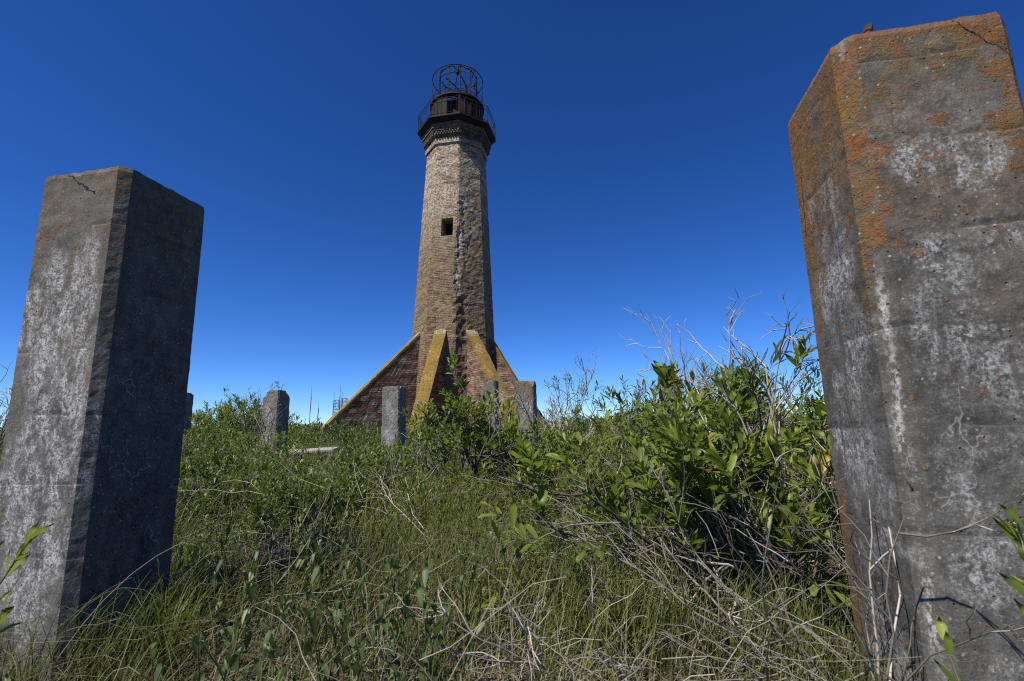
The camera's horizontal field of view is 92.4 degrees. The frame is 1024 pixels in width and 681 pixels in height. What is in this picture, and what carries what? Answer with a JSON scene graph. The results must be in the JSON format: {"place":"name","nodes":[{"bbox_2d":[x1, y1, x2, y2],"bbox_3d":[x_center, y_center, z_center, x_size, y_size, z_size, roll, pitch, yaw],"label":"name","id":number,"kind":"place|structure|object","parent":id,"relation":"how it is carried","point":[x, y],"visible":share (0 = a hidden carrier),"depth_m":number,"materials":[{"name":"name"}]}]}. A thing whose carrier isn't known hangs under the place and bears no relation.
{"place":"outdoors","nodes":[
{"label":"outdoors","id":0,"kind":"place"},
{"bbox_2d":[0,428,1023,680],"bbox_3d":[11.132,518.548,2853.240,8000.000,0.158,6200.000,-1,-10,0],"label":"ground","id":1,"kind":"structure","parent":0,"point":[364,676],"depth_m":1.34,"materials":[{"name":"green plant"}]},
{"bbox_2d":[0,362,11,445],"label":"bare bush","id":2,"kind":"object","parent":1,"relation":"on","point":[2,431],"visible":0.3,"depth_m":4.14,"materials":[{"name":"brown plant"}]},
{"bbox_2d":[3,672,10,680],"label":"leafy sprig","id":3,"kind":"object","parent":1,"relation":"on","point":[6,677],"visible":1,"depth_m":0.84,"materials":[{"name":"green plant"}]},
{"bbox_2d":[0,508,54,640],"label":"leafy sprig","id":4,"kind":"object","parent":1,"relation":"on","point":[21,556],"visible":1,"depth_m":0.88,"materials":[{"name":"green plant"}]},
{"bbox_2d":[35,587,163,680],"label":"grass stalk","id":5,"kind":"object","parent":1,"relation":"on","point":[79,613],"depth_m":1.16,"materials":[{"name":"plant"}]},
{"bbox_2d":[0,166,204,680],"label":"concrete pillar","id":6,"kind":"structure","parent":1,"relation":"on","point":[91,454],"depth_m":1.49,"materials":[{"name":"grey concrete"}]},
{"bbox_2d":[65,611,156,680],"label":"grass stalk","id":7,"kind":"object","parent":1,"relation":"on","point":[91,631],"depth_m":1.06,"materials":[{"name":"plant"}]},
{"bbox_2d":[44,542,181,680],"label":"grass stalk","id":8,"kind":"object","parent":1,"relation":"on","point":[98,606],"depth_m":0.97,"materials":[{"name":"plant"}]},
{"bbox_2d":[104,667,145,680],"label":"grass stalk","id":9,"kind":"object","parent":1,"relation":"on","point":[123,668],"depth_m":0.91,"materials":[{"name":"plant"}]},
{"bbox_2d":[183,392,193,445],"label":"concrete pillar","id":10,"kind":"structure","parent":1,"relation":"on","point":[188,410],"depth_m":9.26,"materials":[{"name":"grey concrete"}]},
{"bbox_2d":[136,581,265,680],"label":"leafy sprig","id":11,"kind":"object","parent":1,"relation":"on","point":[234,661],"visible":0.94,"depth_m":0.93,"materials":[{"name":"green plant"}]},
{"bbox_2d":[180,413,270,461],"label":"shrub","id":12,"kind":"object","parent":1,"relation":"on","point":[198,421],"visible":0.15,"depth_m":6.08,"materials":[{"name":"green plant"}]},
{"bbox_2d":[201,548,258,680],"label":"leafy sprig","id":13,"kind":"object","parent":1,"relation":"on","point":[214,585],"visible":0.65,"depth_m":1.22,"materials":[{"name":"green plant"}]},
{"bbox_2d":[171,512,291,575],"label":"weedy shrub","id":14,"kind":"object","parent":1,"relation":"on","point":[196,534],"visible":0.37,"depth_m":2.22,"materials":[{"name":"green plant"}]},
{"bbox_2d":[179,434,293,502],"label":"shrub","id":15,"kind":"object","parent":1,"relation":"on","point":[189,452],"visible":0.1,"depth_m":3.80,"materials":[{"name":"green plant"}]},
{"bbox_2d":[182,419,292,470],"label":"shrub","id":16,"kind":"object","parent":1,"relation":"on","point":[268,447],"visible":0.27,"depth_m":5.35,"materials":[{"name":"green plant"}]},
{"bbox_2d":[177,539,299,601],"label":"weedy shrub","id":17,"kind":"object","parent":1,"relation":"on","point":[190,555],"visible":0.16,"depth_m":1.96,"materials":[{"name":"green plant"}]},
{"bbox_2d":[185,429,303,480],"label":"shrub","id":18,"kind":"object","parent":1,"relation":"on","point":[226,442],"visible":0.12,"depth_m":4.12,"materials":[{"name":"green plant"}]},
{"bbox_2d":[199,623,293,680],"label":"leafy sprig","id":19,"kind":"object","parent":1,"relation":"on","point":[258,668],"visible":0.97,"depth_m":0.85,"materials":[{"name":"green plant"}]},
{"bbox_2d":[183,409,313,456],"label":"shrub","id":20,"kind":"object","parent":1,"relation":"on","point":[228,432],"visible":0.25,"depth_m":6.80,"materials":[{"name":"green plant"}]},
{"bbox_2d":[174,449,329,545],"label":"shrub","id":21,"kind":"object","parent":1,"relation":"on","point":[206,469],"visible":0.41,"depth_m":2.79,"materials":[{"name":"green plant"}]},
{"bbox_2d":[190,381,320,444],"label":"bush","id":22,"kind":"object","parent":1,"relation":"on","point":[248,416],"visible":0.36,"depth_m":12.84,"materials":[{"name":"green plant"}]},
{"bbox_2d":[237,385,281,450],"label":"bush","id":23,"kind":"object","parent":1,"relation":"on","point":[257,405],"visible":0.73,"depth_m":7.31,"materials":[{"name":"green plant"}]},
{"bbox_2d":[189,436,341,497],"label":"shrub","id":24,"kind":"object","parent":1,"relation":"on","point":[214,448],"visible":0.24,"depth_m":3.53,"materials":[{"name":"green plant"}]},
{"bbox_2d":[218,561,327,680],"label":"leafy sprig","id":25,"kind":"object","parent":1,"relation":"on","point":[307,646],"visible":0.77,"depth_m":1.06,"materials":[{"name":"green plant"}]},
{"bbox_2d":[260,390,289,452],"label":"concrete pillar","id":26,"kind":"structure","parent":1,"relation":"on","point":[276,397],"depth_m":8.67,"materials":[{"name":"grey concrete"}]},
{"bbox_2d":[198,550,356,626],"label":"weedy shrub","id":27,"kind":"object","parent":1,"relation":"on","point":[218,582],"visible":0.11,"depth_m":1.65,"materials":[{"name":"green plant"}]},
{"bbox_2d":[234,529,322,662],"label":"leafy sprig","id":28,"kind":"object","parent":1,"relation":"on","point":[278,574],"visible":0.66,"depth_m":1.41,"materials":[{"name":"green plant"}]},
{"bbox_2d":[225,445,383,559],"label":"shrub","id":29,"kind":"object","parent":1,"relation":"on","point":[290,499],"visible":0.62,"depth_m":2.53,"materials":[{"name":"green plant"}]},
{"bbox_2d":[208,593,410,668],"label":"grass stalk","id":30,"kind":"object","parent":1,"relation":"on","point":[303,611],"depth_m":1.30,"materials":[{"name":"plant"}]},
{"bbox_2d":[285,447,337,461],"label":"concrete slab","id":31,"kind":"structure","parent":1,"relation":"on","point":[321,449],"depth_m":6.90,"materials":[{"name":"grey concrete"}]},
{"bbox_2d":[258,452,366,473],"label":"shrub","id":32,"kind":"object","parent":1,"relation":"on","point":[319,463],"visible":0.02,"depth_m":4.95,"materials":[{"name":"green plant"}]},
{"bbox_2d":[305,453,326,586],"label":"grass stalk","id":33,"kind":"object","parent":1,"relation":"on","point":[314,515],"depth_m":1.82,"materials":[{"name":"green plant"}]},
{"bbox_2d":[289,420,347,444],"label":"shrub","id":34,"kind":"object","parent":1,"relation":"on","point":[315,429],"visible":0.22,"depth_m":15.77,"materials":[{"name":"green plant"}]},
{"bbox_2d":[321,462,340,596],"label":"grass stalk","id":35,"kind":"object","parent":1,"relation":"on","point":[329,527],"depth_m":1.61,"materials":[{"name":"plant"}]},
{"bbox_2d":[307,531,358,636],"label":"leafy sprig","id":36,"kind":"object","parent":1,"relation":"on","point":[330,557],"visible":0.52,"depth_m":1.48,"materials":[{"name":"green plant"}]},
{"bbox_2d":[301,569,369,680],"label":"leafy sprig","id":37,"kind":"object","parent":1,"relation":"on","point":[335,640],"visible":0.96,"depth_m":0.93,"materials":[{"name":"green plant"}]},
{"bbox_2d":[333,400,339,412],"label":"lattice tower","id":38,"kind":"structure","parent":1,"relation":"on","point":[336,409],"depth_m":417.67,"materials":[{"name":"grey metal"}]},
{"bbox_2d":[263,443,412,504],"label":"shrub","id":39,"kind":"object","parent":1,"relation":"on","point":[342,457],"visible":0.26,"depth_m":3.77,"materials":[{"name":"green plant"}]},
{"bbox_2d":[288,505,390,561],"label":"weedy shrub","id":40,"kind":"object","parent":1,"relation":"on","point":[359,529],"visible":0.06,"depth_m":2.66,"materials":[{"name":"green plant"}]},
{"bbox_2d":[307,410,380,446],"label":"shrub","id":41,"kind":"object","parent":1,"relation":"on","point":[337,429],"visible":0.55,"depth_m":14.58,"materials":[{"name":"green plant"}]},
{"bbox_2d":[291,436,413,476],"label":"shrub","id":42,"kind":"object","parent":1,"relation":"on","point":[342,440],"visible":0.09,"depth_m":4.49,"materials":[{"name":"green plant"}]},
{"bbox_2d":[307,592,413,680],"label":"leafy sprig","id":43,"kind":"object","parent":1,"relation":"on","point":[388,645],"visible":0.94,"depth_m":0.97,"materials":[{"name":"green plant"}]},
{"bbox_2d":[316,540,416,680],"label":"leafy sprig","id":44,"kind":"object","parent":1,"relation":"on","point":[359,565],"visible":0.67,"depth_m":1.11,"materials":[{"name":"green plant"}]},
{"bbox_2d":[299,446,456,560],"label":"fallen branch","id":45,"kind":"object","parent":1,"relation":"on","point":[396,493],"visible":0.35,"depth_m":2.61,"materials":[{"name":"brown wood"}]},
{"bbox_2d":[337,470,436,521],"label":"weedy shrub","id":46,"kind":"object","parent":1,"relation":"on","point":[386,488],"visible":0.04,"depth_m":3.63,"materials":[{"name":"green plant"}]},
{"bbox_2d":[381,386,406,449],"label":"concrete pillar","id":47,"kind":"structure","parent":1,"relation":"on","point":[394,399],"depth_m":8.57,"materials":[{"name":"grey concrete"}]},
{"bbox_2d":[367,526,426,676],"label":"leafy sprig","id":48,"kind":"object","parent":1,"relation":"on","point":[390,570],"visible":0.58,"depth_m":1.26,"materials":[{"name":"green plant"}]},
{"bbox_2d":[0,411,817,432],"bbox_3d":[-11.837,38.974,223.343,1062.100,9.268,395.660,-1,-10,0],"label":"distant scrub","id":49,"kind":"object","parent":1,"relation":"on","point":[582,419],"depth_m":38.32,"materials":[{"name":"green plant"}]},
{"bbox_2d":[364,441,456,473],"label":"shrub","id":50,"kind":"object","parent":1,"relation":"on","point":[418,461],"visible":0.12,"depth_m":5.04,"materials":[{"name":"green plant"}]},
{"bbox_2d":[343,436,484,504],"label":"shrub","id":51,"kind":"object","parent":1,"relation":"on","point":[375,464],"visible":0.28,"depth_m":3.63,"materials":[{"name":"green plant"}]},
{"bbox_2d":[386,550,457,680],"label":"leafy sprig","id":52,"kind":"object","parent":1,"relation":"on","point":[405,599],"visible":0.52,"depth_m":1.15,"materials":[{"name":"green plant"}]},
{"bbox_2d":[408,562,447,680],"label":"leafy sprig","id":53,"kind":"object","parent":1,"relation":"on","point":[429,663],"visible":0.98,"depth_m":0.93,"materials":[{"name":"green plant"}]},
{"bbox_2d":[321,63,547,435],"bbox_3d":[-3.977,-5.509,28.738,11.715,23.156,11.714,-3,-10,8],"label":"lighthouse","id":54,"kind":"object","parent":1,"relation":"on","point":[453,299],"visible":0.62,"depth_m":25.93,"materials":[{"name":"brick"}]},
{"bbox_2d":[441,218,452,235],"bbox_3d":[-3.391,-6.003,26.585,0.674,1.021,0.816,-3,-11,12],"label":"window","id":55,"kind":"structure","parent":54,"relation":"in","point":[444,221],"depth_m":26.63,"materials":[{"name":"brick"}]},
{"bbox_2d":[432,572,486,680],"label":"leafy sprig","id":56,"kind":"object","parent":1,"relation":"on","point":[441,635],"visible":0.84,"depth_m":1.06,"materials":[{"name":"green plant"}]},
{"bbox_2d":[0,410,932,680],"bbox_3d":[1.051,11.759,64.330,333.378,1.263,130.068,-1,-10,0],"label":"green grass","id":57,"kind":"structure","parent":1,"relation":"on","point":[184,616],"depth_m":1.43,"materials":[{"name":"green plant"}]},
{"bbox_2d":[430,522,508,630],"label":"leafy sprig","id":58,"kind":"object","parent":1,"relation":"on","point":[477,564],"visible":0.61,"depth_m":1.48,"materials":[{"name":"green plant"}]},
{"bbox_2d":[394,347,545,500],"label":"shrub","id":59,"kind":"object","parent":1,"relation":"on","point":[463,437],"visible":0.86,"depth_m":3.78,"materials":[{"name":"green plant"}]},
{"bbox_2d":[385,565,565,678],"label":"fallen branch","id":60,"kind":"object","parent":1,"relation":"on","point":[524,661],"visible":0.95,"depth_m":1.00,"materials":[{"name":"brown wood"}]},
{"bbox_2d":[481,380,498,430],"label":"concrete pillar","id":61,"kind":"structure","parent":1,"relation":"on","point":[488,386],"depth_m":10.23,"materials":[{"name":"grey concrete"}]},
{"bbox_2d":[434,456,586,529],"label":"shrub","id":62,"kind":"object","parent":1,"relation":"on","point":[530,492],"visible":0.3,"depth_m":2.86,"materials":[{"name":"green plant"}]},
{"bbox_2d":[468,508,567,567],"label":"fallen branch","id":63,"kind":"object","parent":1,"relation":"on","point":[528,541],"visible":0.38,"depth_m":1.90,"materials":[{"name":"brown wood"}]},
{"bbox_2d":[514,380,537,446],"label":"concrete pillar","id":64,"kind":"structure","parent":1,"relation":"on","point":[528,388],"depth_m":8.09,"materials":[{"name":"grey concrete"}]},
{"bbox_2d":[469,408,607,490],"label":"shrub","id":65,"kind":"object","parent":1,"relation":"on","point":[562,443],"visible":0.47,"depth_m":3.63,"materials":[{"name":"green plant"}]},
{"bbox_2d":[491,350,601,462],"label":"bare bush","id":66,"kind":"object","parent":1,"relation":"on","point":[561,415],"visible":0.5,"depth_m":5.27,"materials":[{"name":"grey plant"}]},
{"bbox_2d":[491,485,622,551],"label":"weedy shrub","id":67,"kind":"object","parent":1,"relation":"on","point":[533,516],"visible":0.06,"depth_m":2.52,"materials":[{"name":"green plant"}]},
{"bbox_2d":[537,416,594,435],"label":"bush","id":68,"kind":"object","parent":1,"relation":"on","point":[563,423],"visible":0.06,"depth_m":17.84,"materials":[{"name":"green plant"}]},
{"bbox_2d":[502,443,633,510],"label":"shrub","id":69,"kind":"object","parent":1,"relation":"on","point":[603,477],"visible":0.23,"depth_m":2.88,"materials":[{"name":"green plant"}]},
{"bbox_2d":[542,426,633,472],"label":"shrub","id":70,"kind":"object","parent":1,"relation":"on","point":[604,448],"visible":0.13,"depth_m":4.72,"materials":[{"name":"green plant"}]},
{"bbox_2d":[538,406,638,443],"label":"bush","id":71,"kind":"object","parent":1,"relation":"on","point":[543,434],"visible":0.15,"depth_m":13.54,"materials":[{"name":"green plant"}]},
{"bbox_2d":[459,458,733,608],"bbox_3d":[0.338,0.777,1.799,0.992,0.712,0.602,-8,-12,32],"label":"fallen branch","id":72,"kind":"object","parent":1,"relation":"on","point":[551,522],"visible":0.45,"depth_m":1.74,"materials":[{"name":"wood"}]},
{"bbox_2d":[523,435,683,602],"bbox_3d":[0.306,0.623,1.755,0.530,0.570,0.574,-1,-10,0],"label":"fallen branch","id":73,"kind":"object","parent":1,"relation":"on","point":[594,525],"visible":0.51,"depth_m":1.64,"materials":[{"name":"wood"}]},
{"bbox_2d":[540,447,669,508],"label":"shrub","id":74,"kind":"object","parent":1,"relation":"on","point":[573,460],"visible":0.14,"depth_m":2.97,"materials":[{"name":"green plant"}]},
{"bbox_2d":[544,366,683,469],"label":"shrub","id":75,"kind":"object","parent":1,"relation":"on","point":[625,389],"visible":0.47,"depth_m":5.64,"materials":[{"name":"green plant"}]},
{"bbox_2d":[574,565,653,680],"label":"fallen branch","id":76,"kind":"object","parent":1,"relation":"on","point":[622,674],"visible":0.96,"depth_m":0.91,"materials":[{"name":"grey wood"}]},
{"bbox_2d":[519,485,741,598],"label":"shrub","id":77,"kind":"object","parent":1,"relation":"on","point":[536,504],"visible":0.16,"depth_m":2.06,"materials":[{"name":"green plant"}]},
{"bbox_2d":[458,318,849,633],"bbox_3d":[0.825,0.429,1.711,1.969,1.105,1.528,-1,-10,0],"label":"shrub","id":78,"kind":"object","parent":1,"relation":"on","point":[659,369],"visible":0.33,"depth_m":1.71,"materials":[{"name":"green plant"}]},
{"bbox_2d":[558,395,751,481],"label":"shrub","id":79,"kind":"object","parent":1,"relation":"on","point":[602,406],"visible":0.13,"depth_m":3.89,"materials":[{"name":"green plant"}]},
{"bbox_2d":[585,470,725,543],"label":"shrub","id":80,"kind":"object","parent":1,"relation":"on","point":[651,519],"visible":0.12,"depth_m":2.62,"materials":[{"name":"green plant"}]},
{"bbox_2d":[547,408,778,644],"bbox_3d":[0.412,0.531,1.453,0.554,0.666,0.606,8,-14,-42],"label":"fallen branch","id":81,"kind":"object","parent":1,"relation":"on","point":[696,574],"visible":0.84,"depth_m":1.33,"materials":[{"name":"wood"}]},
{"bbox_2d":[657,375,682,411],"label":"concrete pillar","id":82,"kind":"structure","parent":1,"relation":"on","point":[668,391],"depth_m":7.71,"materials":[{"name":"grey concrete"}]},
{"bbox_2d":[653,345,725,420],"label":"bare bush","id":83,"kind":"object","parent":1,"relation":"on","point":[684,375],"visible":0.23,"depth_m":4.32,"materials":[{"name":"grey plant"}]},
{"bbox_2d":[610,353,791,451],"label":"shrub","id":84,"kind":"object","parent":1,"relation":"on","point":[641,430],"visible":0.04,"depth_m":4.63,"materials":[{"name":"green plant"}]},
{"bbox_2d":[597,383,806,504],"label":"shrub","id":85,"kind":"object","parent":1,"relation":"on","point":[658,448],"visible":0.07,"depth_m":3.08,"materials":[{"name":"green plant"}]},
{"bbox_2d":[595,357,821,451],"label":"shrub","id":86,"kind":"object","parent":1,"relation":"on","point":[619,393],"visible":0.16,"depth_m":4.17,"materials":[{"name":"green plant"}]},
{"bbox_2d":[576,407,851,636],"bbox_3d":[0.649,0.587,1.564,0.895,0.748,0.563,-4,-11,15],"label":"shrub","id":87,"kind":"object","parent":1,"relation":"on","point":[695,463],"visible":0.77,"depth_m":1.51,"materials":[{"name":"green plant"}]},
{"bbox_2d":[611,330,829,531],"bbox_3d":[1.060,0.564,2.428,0.995,1.087,1.216,8,-14,-41],"label":"shrub","id":88,"kind":"object","parent":1,"relation":"on","point":[635,441],"visible":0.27,"depth_m":2.52,"materials":[{"name":"green plant"}]},
{"bbox_2d":[626,385,821,593],"bbox_3d":[0.788,0.589,1.823,0.741,0.830,0.738,-1,-10,0],"label":"shrub","id":89,"kind":"object","parent":1,"relation":"on","point":[751,463],"visible":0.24,"depth_m":1.70,"materials":[{"name":"green plant"}]},
{"bbox_2d":[620,287,827,550],"bbox_3d":[0.990,0.330,2.186,0.717,1.089,1.024,4,-11,-26],"label":"bare bush","id":90,"kind":"object","parent":1,"relation":"on","point":[769,395],"visible":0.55,"depth_m":2.04,"materials":[{"name":"grey plant"}]},
{"bbox_2d":[648,566,811,680],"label":"fallen branch","id":91,"kind":"object","parent":1,"relation":"on","point":[751,648],"visible":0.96,"depth_m":1.00,"materials":[{"name":"wood"}]},
{"bbox_2d":[620,348,850,679],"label":"bare bush","id":92,"kind":"object","parent":1,"relation":"on","point":[715,536],"visible":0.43,"depth_m":1.52,"materials":[{"name":"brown plant"}]},
{"bbox_2d":[680,355,814,426],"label":"bare bush","id":93,"kind":"object","parent":1,"relation":"on","point":[725,379],"visible":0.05,"depth_m":4.86,"materials":[{"name":"grey plant"}]},
{"bbox_2d":[692,346,832,496],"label":"shrub","id":94,"kind":"object","parent":1,"relation":"on","point":[808,398],"visible":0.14,"depth_m":3.49,"materials":[{"name":"green plant"}]},
{"bbox_2d":[649,424,878,680],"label":"fallen branch","id":95,"kind":"object","parent":1,"relation":"on","point":[812,672],"visible":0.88,"depth_m":0.95,"materials":[{"name":"wood"}]},
{"bbox_2d":[674,445,1023,680],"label":"bare bush","id":96,"kind":"object","parent":1,"relation":"on","point":[890,661],"visible":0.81,"depth_m":0.94,"materials":[{"name":"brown plant"}]},
{"bbox_2d":[788,12,1023,680],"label":"concrete pillar","id":97,"kind":"structure","parent":1,"relation":"on","point":[907,146],"depth_m":0.99,"materials":[{"name":"grey concrete"}]},
{"bbox_2d":[933,616,961,680],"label":"leafy sprig","id":98,"kind":"object","parent":1,"relation":"on","point":[941,627],"visible":1,"depth_m":0.72,"materials":[{"name":"green plant"}]},
{"bbox_2d":[987,450,1023,614],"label":"leafy sprig","id":99,"kind":"object","parent":1,"relation":"on","point":[1009,530],"visible":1,"depth_m":0.73,"materials":[{"name":"green plant"}]},
{"bbox_2d":[0,0,1023,429],"label":"sky","id":100,"kind":"structure","parent":0,"point":[640,158],"materials":[{"name":"blue"}]}
]}

